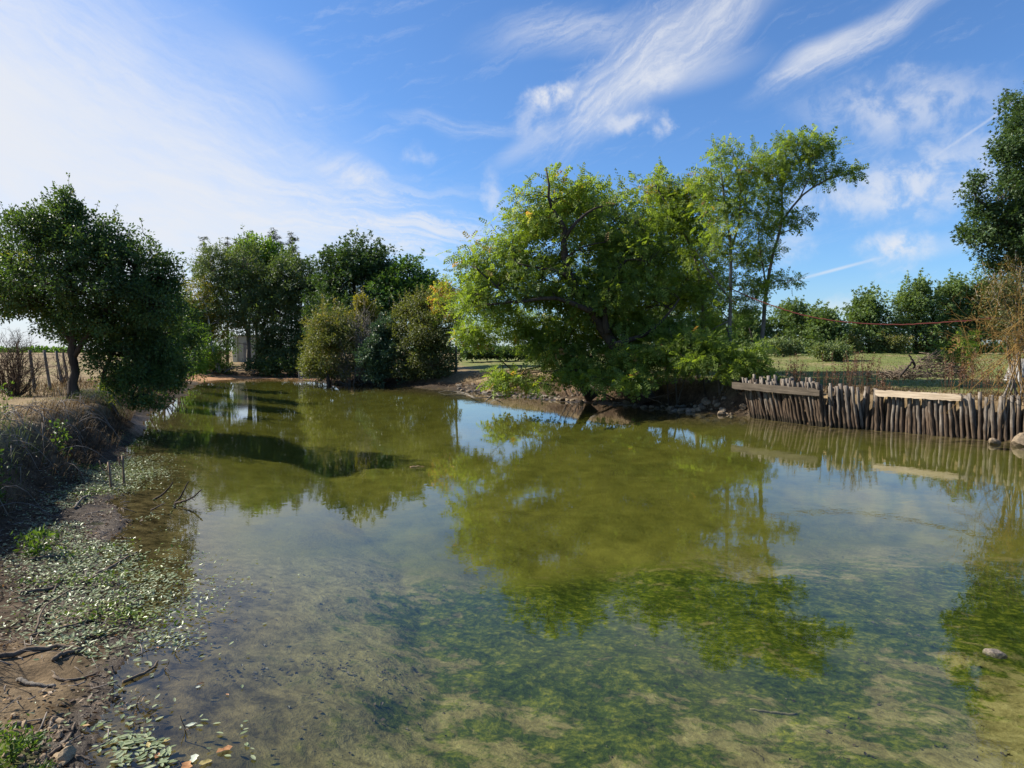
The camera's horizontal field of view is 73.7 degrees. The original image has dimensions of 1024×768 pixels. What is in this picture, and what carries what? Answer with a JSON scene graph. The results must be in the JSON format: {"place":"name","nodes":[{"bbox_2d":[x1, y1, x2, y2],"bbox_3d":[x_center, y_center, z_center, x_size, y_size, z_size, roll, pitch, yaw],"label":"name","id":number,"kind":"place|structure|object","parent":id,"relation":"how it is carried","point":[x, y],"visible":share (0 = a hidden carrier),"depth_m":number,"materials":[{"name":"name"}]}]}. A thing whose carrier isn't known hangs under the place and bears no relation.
{"place":"outdoors","nodes":[
{"label":"outdoors","id":0,"kind":"place"},
{"bbox_2d":[0,377,106,397],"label":"field grass","id":1,"kind":"structure","parent":0,"point":[82,385],"depth_m":26.02,"materials":[{"name":"plant"}]},
{"bbox_2d":[0,381,186,650],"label":"bank grass","id":2,"kind":"structure","parent":0,"point":[127,415],"depth_m":14.47,"materials":[{"name":"plant"}]},
{"bbox_2d":[266,227,293,325],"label":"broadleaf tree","id":3,"kind":"object","parent":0,"point":[275,238],"visible":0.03,"depth_m":73.33,"materials":[{"name":"green plant"}]},
{"bbox_2d":[272,231,307,344],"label":"tree","id":4,"kind":"object","parent":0,"point":[290,238],"visible":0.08,"depth_m":73.06,"materials":[{"name":"green plant"}]},
{"bbox_2d":[0,350,1023,767],"bbox_3d":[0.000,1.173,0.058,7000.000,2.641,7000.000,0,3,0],"label":"ground","id":5,"kind":"structure","parent":0,"point":[42,668],"depth_m":9.29,"materials":[{"name":"soil"}]},
{"bbox_2d":[0,449,11,502],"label":"weed","id":6,"kind":"object","parent":5,"relation":"on","point":[9,479],"visible":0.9,"depth_m":9.63,"materials":[{"name":"green plant"}]},
{"bbox_2d":[0,381,14,413],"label":"weed","id":7,"kind":"object","parent":5,"relation":"on","point":[2,388],"visible":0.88,"depth_m":14.26,"materials":[{"name":"green plant"}]},
{"bbox_2d":[0,713,43,767],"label":"weed","id":8,"kind":"object","parent":5,"relation":"on","point":[17,746],"visible":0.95,"depth_m":3.90,"materials":[{"name":"green plant"}]},
{"bbox_2d":[0,326,57,396],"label":"bare bush","id":9,"kind":"object","parent":5,"relation":"on","point":[15,377],"visible":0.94,"depth_m":22.46,"materials":[{"name":"plant"}]},
{"bbox_2d":[13,731,52,755],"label":"weed","id":10,"kind":"object","parent":5,"relation":"on","point":[33,743],"visible":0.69,"depth_m":4.07,"materials":[{"name":"green plant"}]},
{"bbox_2d":[15,677,55,687],"bbox_3d":[-3.355,2.103,4.797,0.320,0.053,0.050,1,3,13],"label":"dead stick","id":11,"kind":"object","parent":5,"relation":"on","point":[22,680],"visible":0.99,"depth_m":4.78,"materials":[{"name":"wood"}]},
{"bbox_2d":[10,521,66,557],"bbox_3d":[-5.451,1.819,7.916,0.494,0.382,0.557,0,3,0],"label":"weed","id":12,"kind":"object","parent":5,"relation":"on","point":[40,532],"visible":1,"depth_m":7.85,"materials":[{"name":"green plant"}]},
{"bbox_2d":[20,584,60,593],"bbox_3d":[-4.632,2.016,6.718,0.067,0.062,0.361,2,3,33],"label":"dead stick","id":13,"kind":"object","parent":5,"relation":"on","point":[35,590],"visible":1,"depth_m":6.68,"materials":[{"name":"grey wood"}]},
{"bbox_2d":[0,643,82,658],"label":"dead stick","id":14,"kind":"object","parent":5,"relation":"on","point":[21,651],"visible":1,"depth_m":5.28,"materials":[{"name":"brown wood"}]},
{"bbox_2d":[0,345,84,352],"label":"hedge","id":15,"kind":"object","parent":5,"relation":"on","point":[37,349],"visible":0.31,"depth_m":325.25,"materials":[{"name":"green plant"}]},
{"bbox_2d":[21,350,67,392],"bbox_3d":[-19.626,-0.579,28.758,1.536,1.717,14.219,-1,3,-22],"label":"wire fence","id":16,"kind":"object","parent":5,"relation":"on","point":[47,372],"visible":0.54,"depth_m":26.48,"materials":[{"name":"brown wood"}]},
{"bbox_2d":[30,555,69,560],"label":"dead stick","id":17,"kind":"object","parent":5,"relation":"on","point":[44,556],"visible":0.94,"depth_m":7.72,"materials":[{"name":"grey wood"}]},
{"bbox_2d":[34,588,71,632],"bbox_3d":[-4.212,2.047,6.221,0.105,0.043,1.219,-1,3,-21],"label":"dead stick","id":18,"kind":"object","parent":5,"relation":"on","point":[37,624],"visible":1,"depth_m":6.11,"materials":[{"name":"grey wood"}]},
{"bbox_2d":[46,419,72,456],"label":"weed","id":19,"kind":"object","parent":5,"relation":"on","point":[63,431],"visible":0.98,"depth_m":12.37,"materials":[{"name":"green plant"}]},
{"bbox_2d":[47,722,75,756],"bbox_3d":[-2.733,2.169,4.171,0.048,0.033,0.382,-1,3,-11],"label":"dead stick","id":20,"kind":"object","parent":5,"relation":"on","point":[54,750],"visible":1,"depth_m":4.09,"materials":[{"name":"grey wood"}]},
{"bbox_2d":[30,617,94,635],"bbox_3d":[-3.813,2.066,5.804,0.034,0.032,0.488,2,4,39],"label":"dead stick","id":21,"kind":"object","parent":5,"relation":"on","point":[69,625],"visible":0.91,"depth_m":5.81,"materials":[{"name":"brown wood"}]},
{"bbox_2d":[0,387,130,556],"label":"bramble canes","id":22,"kind":"object","parent":5,"relation":"on","point":[13,410],"visible":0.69,"depth_m":13.09,"materials":[{"name":"plant"}]},
{"bbox_2d":[55,745,76,762],"bbox_3d":[-2.609,2.165,3.991,0.104,0.084,0.107,16,-9,-32],"label":"stone","id":23,"kind":"object","parent":5,"relation":"on","point":[66,753],"visible":0.97,"depth_m":3.97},
{"bbox_2d":[51,648,84,661],"bbox_3d":[-3.435,2.080,5.263,0.070,0.055,0.258,1,3,19],"label":"dead stick","id":24,"kind":"object","parent":5,"relation":"on","point":[57,656],"visible":1,"depth_m":5.25,"materials":[{"name":"grey wood"}]},
{"bbox_2d":[51,347,86,385],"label":"bare bush","id":25,"kind":"object","parent":5,"relation":"on","point":[66,370],"visible":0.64,"depth_m":30.02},
{"bbox_2d":[52,673,95,681],"bbox_3d":[-3.169,2.118,4.938,0.290,0.044,0.086,-1,3,-17],"label":"dead stick","id":26,"kind":"object","parent":5,"relation":"on","point":[54,676],"visible":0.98,"depth_m":4.91,"materials":[{"name":"grey wood"}]},
{"bbox_2d":[0,404,173,767],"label":"leaf litter","id":27,"kind":"object","parent":5,"relation":"on","point":[77,725],"visible":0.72,"depth_m":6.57,"materials":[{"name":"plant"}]},
{"bbox_2d":[0,172,191,398],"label":"broadleaf tree","id":28,"kind":"object","parent":5,"relation":"on","point":[54,235],"visible":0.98,"depth_m":19.23,"materials":[{"name":"green plant"}]},
{"bbox_2d":[99,461,112,488],"bbox_3d":[-6.957,1.703,11.698,0.220,0.794,0.039,0,3,0],"label":"rod rest","id":29,"kind":"object","parent":5,"relation":"on","point":[109,472],"visible":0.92,"depth_m":11.68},
{"bbox_2d":[27,297,202,413],"bbox_3d":[-12.227,-0.985,21.024,4.653,3.723,3.965,0,3,0],"label":"broadleaf tree","id":30,"kind":"object","parent":5,"relation":"on","point":[159,351],"visible":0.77,"depth_m":20.29,"materials":[{"name":"green plant"}]},
{"bbox_2d":[138,293,196,392],"bbox_3d":[-17.598,-2.353,33.900,3.170,5.727,4.655,0,3,0],"label":"bank bush","id":31,"kind":"object","parent":5,"relation":"on","point":[191,324],"visible":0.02,"depth_m":34.40,"materials":[{"name":"green plant"}]},
{"bbox_2d":[174,286,209,372],"bbox_3d":[-19.654,-2.718,39.730,3.717,6.150,4.482,0,3,0],"label":"bank bush","id":32,"kind":"object","parent":5,"relation":"on","point":[191,341],"visible":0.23,"depth_m":40.00,"materials":[{"name":"green plant"}]},
{"bbox_2d":[184,315,213,383],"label":"bank bush","id":33,"kind":"object","parent":5,"relation":"on","point":[200,368],"visible":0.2,"depth_m":46.62,"materials":[{"name":"green plant"}]},
{"bbox_2d":[188,236,230,355],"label":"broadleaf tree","id":34,"kind":"object","parent":5,"relation":"on","point":[205,238],"visible":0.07,"depth_m":65.66,"materials":[{"name":"green plant"}]},
{"bbox_2d":[179,268,243,372],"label":"birch tree","id":35,"kind":"object","parent":5,"relation":"on","point":[194,298],"visible":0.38,"depth_m":59.95,"materials":[{"name":"green plant"}]},
{"bbox_2d":[195,314,230,373],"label":"young tree","id":36,"kind":"object","parent":5,"relation":"on","point":[212,356],"visible":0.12,"depth_m":58.83,"materials":[{"name":"green plant"}]},
{"bbox_2d":[202,350,237,373],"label":"bank bush","id":37,"kind":"object","parent":5,"relation":"on","point":[228,365],"visible":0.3,"depth_m":60.75,"materials":[{"name":"green plant"}]},
{"bbox_2d":[207,329,242,360],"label":"bank bush","id":38,"kind":"object","parent":5,"relation":"on","point":[229,345],"visible":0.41,"depth_m":67.89,"materials":[{"name":"green plant"}]},
{"bbox_2d":[182,225,275,369],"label":"willow tree","id":39,"kind":"object","parent":5,"relation":"on","point":[232,281],"visible":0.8,"depth_m":60.73,"materials":[{"name":"green plant"}]},
{"bbox_2d":[232,335,260,361],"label":"shed","id":40,"kind":"structure","parent":5,"relation":"on","point":[240,356],"depth_m":74.86,"materials":[{"name":"grey"}]},
{"bbox_2d":[221,230,293,359],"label":"broadleaf tree","id":41,"kind":"object","parent":5,"relation":"on","point":[270,244],"visible":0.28,"depth_m":64.77,"materials":[{"name":"grey green leaves"},{"name":"dark bark"}]},
{"bbox_2d":[240,353,276,376],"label":"bank bush","id":42,"kind":"object","parent":5,"relation":"on","point":[253,364],"visible":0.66,"depth_m":59.19,"materials":[{"name":"green plant"}]},
{"bbox_2d":[233,238,320,372],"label":"broadleaf tree","id":43,"kind":"object","parent":5,"relation":"on","point":[285,296],"visible":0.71,"depth_m":60.03,"materials":[{"name":"green plant"}]},
{"bbox_2d":[259,342,320,377],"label":"bush","id":44,"kind":"object","parent":5,"relation":"on","point":[288,365],"visible":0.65,"depth_m":58.03,"materials":[{"name":"green plant"}]},
{"bbox_2d":[295,293,366,384],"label":"olive bush","id":45,"kind":"object","parent":5,"relation":"on","point":[325,349],"visible":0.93,"depth_m":47.24,"materials":[{"name":"green plant"}]},
{"bbox_2d":[329,347,367,384],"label":"bare bush","id":46,"kind":"object","parent":5,"relation":"on","point":[348,378],"visible":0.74,"depth_m":47.02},
{"bbox_2d":[301,290,401,355],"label":"bush","id":47,"kind":"object","parent":5,"relation":"on","point":[343,301],"visible":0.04,"depth_m":52.61,"materials":[{"name":"green plant"}]},
{"bbox_2d":[300,225,403,358],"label":"oak tree","id":48,"kind":"object","parent":5,"relation":"on","point":[356,269],"visible":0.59,"depth_m":55.96,"materials":[{"name":"green plant"}]},
{"bbox_2d":[328,290,388,383],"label":"bare bush","id":49,"kind":"object","parent":5,"relation":"on","point":[360,339],"visible":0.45,"depth_m":47.09,"materials":[{"name":"plant"}]},
{"bbox_2d":[343,286,382,361],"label":"yellowish bush","id":50,"kind":"object","parent":5,"relation":"on","point":[367,305],"visible":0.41,"depth_m":51.40,"materials":[{"name":"green plant"}]},
{"bbox_2d":[352,310,410,385],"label":"ivy bush","id":51,"kind":"object","parent":5,"relation":"on","point":[379,365],"visible":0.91,"depth_m":45.73,"materials":[{"name":"green plant"}]},
{"bbox_2d":[364,248,434,350],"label":"oak tree","id":52,"kind":"object","parent":5,"relation":"on","point":[400,268],"visible":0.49,"depth_m":54.93,"materials":[{"name":"green plant"}]},
{"bbox_2d":[385,283,462,381],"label":"olive bush","id":53,"kind":"object","parent":5,"relation":"on","point":[426,358],"visible":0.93,"depth_m":45.05,"materials":[{"name":"green plant"}]},
{"bbox_2d":[412,268,457,319],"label":"oak tree","id":54,"kind":"object","parent":5,"relation":"on","point":[424,275],"visible":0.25,"depth_m":54.93,"materials":[{"name":"green plant"}]},
{"bbox_2d":[426,272,475,371],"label":"locust tree","id":55,"kind":"object","parent":5,"relation":"on","point":[436,299],"visible":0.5,"depth_m":44.90,"materials":[{"name":"green plant"}]},
{"bbox_2d":[80,378,1023,767],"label":"pond bed","id":56,"kind":"object","parent":5,"relation":"on","point":[582,564],"visible":0.83,"depth_m":7.70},
{"bbox_2d":[194,568,1016,764],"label":"drowned leaves","id":57,"kind":"object","parent":56,"relation":"on","point":[793,700],"visible":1,"depth_m":5.44,"materials":[{"name":"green plant"}]},
{"bbox_2d":[750,708,796,714],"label":"sunken branch","id":58,"kind":"object","parent":56,"relation":"on","point":[777,712],"visible":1,"depth_m":5.37,"materials":[{"name":"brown wood"}]},
{"bbox_2d":[1011,432,1023,449],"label":"rock","id":59,"kind":"object","parent":56,"relation":"on","point":[1017,440],"visible":1,"depth_m":17.09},
{"bbox_2d":[447,300,679,405],"bbox_3d":[2.205,-1.773,30.305,10.644,5.410,5.985,1,3,25],"label":"bush","id":60,"kind":"object","parent":5,"relation":"on","point":[582,370],"visible":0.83,"depth_m":29.26,"materials":[{"name":"green plant"}]},
{"bbox_2d":[436,161,719,402],"bbox_3d":[2.973,-4.466,29.924,12.468,10.508,6.470,0,3,0],"label":"locust tree","id":61,"kind":"object","parent":5,"relation":"on","point":[614,250],"visible":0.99,"depth_m":28.74,"materials":[{"name":"green plant"}]},
{"bbox_2d":[634,309,724,403],"bbox_3d":[6.957,-1.104,27.972,4.299,4.013,3.770,0,3,0],"label":"locust sapling","id":62,"kind":"object","parent":5,"relation":"on","point":[662,371],"visible":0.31,"depth_m":27.71,"materials":[{"name":"green plant"}]},
{"bbox_2d":[652,321,782,394],"bbox_3d":[7.874,-1.021,26.470,4.927,2.922,3.248,1,3,13],"label":"locust sapling","id":63,"kind":"object","parent":5,"relation":"on","point":[736,361],"visible":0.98,"depth_m":25.98,"materials":[{"name":"green plant"}]},
{"bbox_2d":[681,133,774,379],"bbox_3d":[8.652,-5.211,27.699,3.722,10.344,3.116,0,3,0],"label":"locust tree","id":64,"kind":"object","parent":5,"relation":"on","point":[733,205],"visible":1,"depth_m":27.54,"materials":[{"name":"green plant"}]},
{"bbox_2d":[726,287,1019,324],"bbox_3d":[12.272,-2.882,23.752,1.239,1.763,10.934,-3,4,-44],"label":"red rope","id":65,"kind":"object","parent":64,"relation":"attached to","point":[856,322],"visible":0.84,"depth_m":23.75,"materials":[{"name":"fabric"}]},
{"bbox_2d":[449,368,1023,408],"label":"dry grass","id":66,"kind":"structure","parent":5,"relation":"on","point":[900,389],"depth_m":26.53,"materials":[{"name":"plant"}]},
{"bbox_2d":[776,353,817,381],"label":"dock plant","id":67,"kind":"object","parent":5,"relation":"on","point":[795,372],"visible":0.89,"depth_m":25.00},
{"bbox_2d":[729,123,869,379],"bbox_3d":[11.988,-5.436,28.395,5.807,10.758,3.230,0,3,0],"label":"locust tree","id":68,"kind":"object","parent":5,"relation":"on","point":[784,167],"visible":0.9,"depth_m":27.99,"materials":[{"name":"green plant"}]},
{"bbox_2d":[796,368,835,388],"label":"dock plant","id":69,"kind":"object","parent":5,"relation":"on","point":[825,381],"visible":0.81,"depth_m":24.54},
{"bbox_2d":[821,351,864,390],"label":"dock plant","id":70,"kind":"object","parent":5,"relation":"on","point":[848,375],"visible":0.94,"depth_m":23.58,"materials":[{"name":"plant"}]},
{"bbox_2d":[845,349,883,389],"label":"dock plant","id":71,"kind":"object","parent":5,"relation":"on","point":[866,371],"visible":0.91,"depth_m":23.23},
{"bbox_2d":[732,374,1023,440],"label":"retaining wall","id":72,"kind":"structure","parent":5,"relation":"on","point":[936,408],"depth_m":20.47,"materials":[{"name":"brown wood"}]},
{"bbox_2d":[765,342,1011,353],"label":"hedge","id":73,"kind":"object","parent":5,"relation":"on","point":[865,350],"visible":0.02,"depth_m":198.50,"materials":[{"name":"green plant"}]},
{"bbox_2d":[934,348,991,394],"bbox_3d":[14.247,-0.401,21.440,1.212,1.593,1.410,0,3,0],"label":"dock plant","id":74,"kind":"object","parent":5,"relation":"on","point":[962,369],"visible":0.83,"depth_m":21.40,"materials":[{"name":"plant"}]},
{"bbox_2d":[940,262,1023,405],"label":"lichen bush","id":75,"kind":"object","parent":5,"relation":"on","point":[1021,374],"visible":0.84,"depth_m":17.98,"materials":[{"name":"plant"}]},
{"bbox_2d":[945,315,1023,416],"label":"lichen bush","id":76,"kind":"object","parent":5,"relation":"on","point":[1015,345],"visible":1,"depth_m":16.88,"materials":[{"name":"plant"}]},
{"bbox_2d":[964,250,1023,396],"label":"rusty bush","id":77,"kind":"object","parent":5,"relation":"on","point":[1005,283],"visible":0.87,"depth_m":19.22,"materials":[{"name":"brown plant"}]},
{"bbox_2d":[969,357,1018,395],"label":"dock plant","id":78,"kind":"object","parent":5,"relation":"on","point":[1001,376],"visible":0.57,"depth_m":20.49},
{"bbox_2d":[0,0,1023,349],"label":"sky","id":79,"kind":"structure","parent":0,"point":[408,123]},
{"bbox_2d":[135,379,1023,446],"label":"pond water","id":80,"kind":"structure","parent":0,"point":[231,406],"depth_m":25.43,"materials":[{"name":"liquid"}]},
{"bbox_2d":[122,660,157,683],"bbox_3d":[-2.738,2.139,5.075,0.070,0.027,0.345,1,3,15],"label":"dead stick","id":81,"kind":"object","parent":80,"relation":"on","point":[138,675],"visible":1,"depth_m":5.02,"materials":[{"name":"grey wood"}]},
{"bbox_2d":[0,430,298,749],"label":"floating leaves","id":82,"kind":"object","parent":80,"relation":"on","point":[118,591],"visible":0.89,"depth_m":6.93,"materials":[{"name":"plant"}]},
{"bbox_2d":[81,502,255,767],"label":"drifting leaves","id":83,"kind":"object","parent":80,"relation":"on","point":[128,744],"visible":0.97,"depth_m":4.15,"materials":[{"name":"plant"}]},
{"bbox_2d":[172,481,201,508],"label":"dead branch","id":84,"kind":"object","parent":80,"relation":"in","point":[176,502],"visible":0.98,"depth_m":10.66,"materials":[{"name":"wood"}]},
{"bbox_2d":[438,385,559,401],"bbox_3d":[-0.860,0.541,35.554,4.075,0.856,8.131,-1,3,-22],"label":"dead branch","id":85,"kind":"object","parent":80,"relation":"in","point":[491,395],"visible":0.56,"depth_m":35.66,"materials":[{"name":"wood"}]},
{"bbox_2d":[982,648,1007,658],"bbox_3d":[3.838,2.141,5.425,0.165,0.069,0.093,0,1,30],"label":"rock","id":86,"kind":"object","parent":80,"relation":"in","point":[995,653],"visible":1,"depth_m":5.40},
{"bbox_2d":[457,353,1023,394],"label":"lawn","id":87,"kind":"structure","parent":0,"point":[480,365],"depth_m":37.34,"materials":[{"name":"plant"}]},
{"bbox_2d":[459,343,543,361],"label":"hedge","id":88,"kind":"object","parent":87,"relation":"on","point":[467,355],"visible":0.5,"depth_m":71.02,"materials":[{"name":"green plant"}]},
{"bbox_2d":[572,168,728,372],"bbox_3d":[6.794,-5.650,35.429,7.644,10.376,7.680,-1,3,-14],"label":"locust tree","id":89,"kind":"object","parent":87,"relation":"on","point":[615,197],"visible":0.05,"depth_m":34.21,"materials":[{"name":"green plant"}]},
{"bbox_2d":[629,156,747,377],"bbox_3d":[8.248,-5.256,30.835,5.744,10.108,4.060,-1,3,-26],"label":"locust tree","id":90,"kind":"object","parent":87,"relation":"on","point":[662,189],"visible":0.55,"depth_m":30.52,"materials":[{"name":"green plant"}]},
{"bbox_2d":[723,307,775,350],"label":"young oak","id":91,"kind":"object","parent":87,"relation":"on","point":[755,326],"visible":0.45,"depth_m":58.67,"materials":[{"name":"green plant"}]},
{"bbox_2d":[759,333,807,356],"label":"lawn shrub","id":92,"kind":"object","parent":87,"relation":"on","point":[791,346],"visible":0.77,"depth_m":51.53,"materials":[{"name":"green plant"}]},
{"bbox_2d":[764,295,824,354],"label":"young oak","id":93,"kind":"object","parent":87,"relation":"on","point":[787,323],"visible":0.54,"depth_m":58.17,"materials":[{"name":"green plant"}]},
{"bbox_2d":[797,301,850,354],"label":"young oak","id":94,"kind":"object","parent":87,"relation":"on","point":[819,330],"visible":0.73,"depth_m":55.91,"materials":[{"name":"green plant"}]},
{"bbox_2d":[801,337,855,361],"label":"lawn shrub","id":95,"kind":"object","parent":87,"relation":"on","point":[838,350],"visible":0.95,"depth_m":43.50,"materials":[{"name":"green plant"}]},
{"bbox_2d":[832,330,864,352],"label":"lawn shrub","id":96,"kind":"object","parent":87,"relation":"on","point":[852,338],"visible":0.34,"depth_m":55.17,"materials":[{"name":"green plant"}]},
{"bbox_2d":[837,280,902,353],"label":"young oak","id":97,"kind":"object","parent":87,"relation":"on","point":[862,306],"visible":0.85,"depth_m":56.91,"materials":[{"name":"green plant"}]},
{"bbox_2d":[860,328,916,353],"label":"lawn shrub","id":98,"kind":"object","parent":87,"relation":"on","point":[897,343],"visible":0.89,"depth_m":55.56,"materials":[{"name":"green plant"}]},
{"bbox_2d":[882,267,959,353],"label":"young oak","id":99,"kind":"object","parent":87,"relation":"on","point":[912,301],"visible":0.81,"depth_m":57.13,"materials":[{"name":"green plant"}]},
{"bbox_2d":[872,347,974,385],"bbox_3d":[15.010,-0.640,24.941,4.099,1.478,2.202,0,3,0],"label":"brush pile","id":100,"kind":"object","parent":87,"relation":"on","point":[894,375],"visible":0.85,"depth_m":24.65,"materials":[{"name":"brown wood"}]},
{"bbox_2d":[912,328,959,354],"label":"lawn shrub","id":101,"kind":"object","parent":87,"relation":"on","point":[927,344],"visible":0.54,"depth_m":56.58,"materials":[{"name":"green plant"}]},
{"bbox_2d":[926,341,974,384],"bbox_3d":[16.305,-0.735,25.509,1.720,1.755,1.292,0,3,0],"label":"sumac seedling","id":102,"kind":"object","parent":87,"relation":"on","point":[943,354],"visible":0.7,"depth_m":25.32,"materials":[{"name":"green plant"}]},
{"bbox_2d":[921,268,985,353],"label":"young oak","id":103,"kind":"object","parent":87,"relation":"on","point":[952,287],"visible":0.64,"depth_m":57.28,"materials":[{"name":"green plant"}]},
{"bbox_2d":[941,327,985,386],"bbox_3d":[16.490,-0.966,24.950,1.433,2.289,1.299,-2,3,-33],"label":"sumac seedling","id":104,"kind":"object","parent":87,"relation":"on","point":[973,345],"visible":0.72,"depth_m":24.89,"materials":[{"name":"green plant"}]},
{"bbox_2d":[945,260,1007,354],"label":"young oak","id":105,"kind":"object","parent":87,"relation":"on","point":[985,349],"visible":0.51,"depth_m":56.89,"materials":[{"name":"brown plant"}]},
{"bbox_2d":[949,88,1023,286],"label":"oak tree","id":106,"kind":"object","parent":87,"relation":"on","point":[1003,230],"visible":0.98,"depth_m":19.66,"materials":[{"name":"green plant"}]},
{"bbox_2d":[976,274,1023,353],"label":"young oak","id":107,"kind":"object","parent":87,"relation":"on","point":[1001,322],"visible":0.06,"depth_m":56.46,"materials":[{"name":"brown plant"}]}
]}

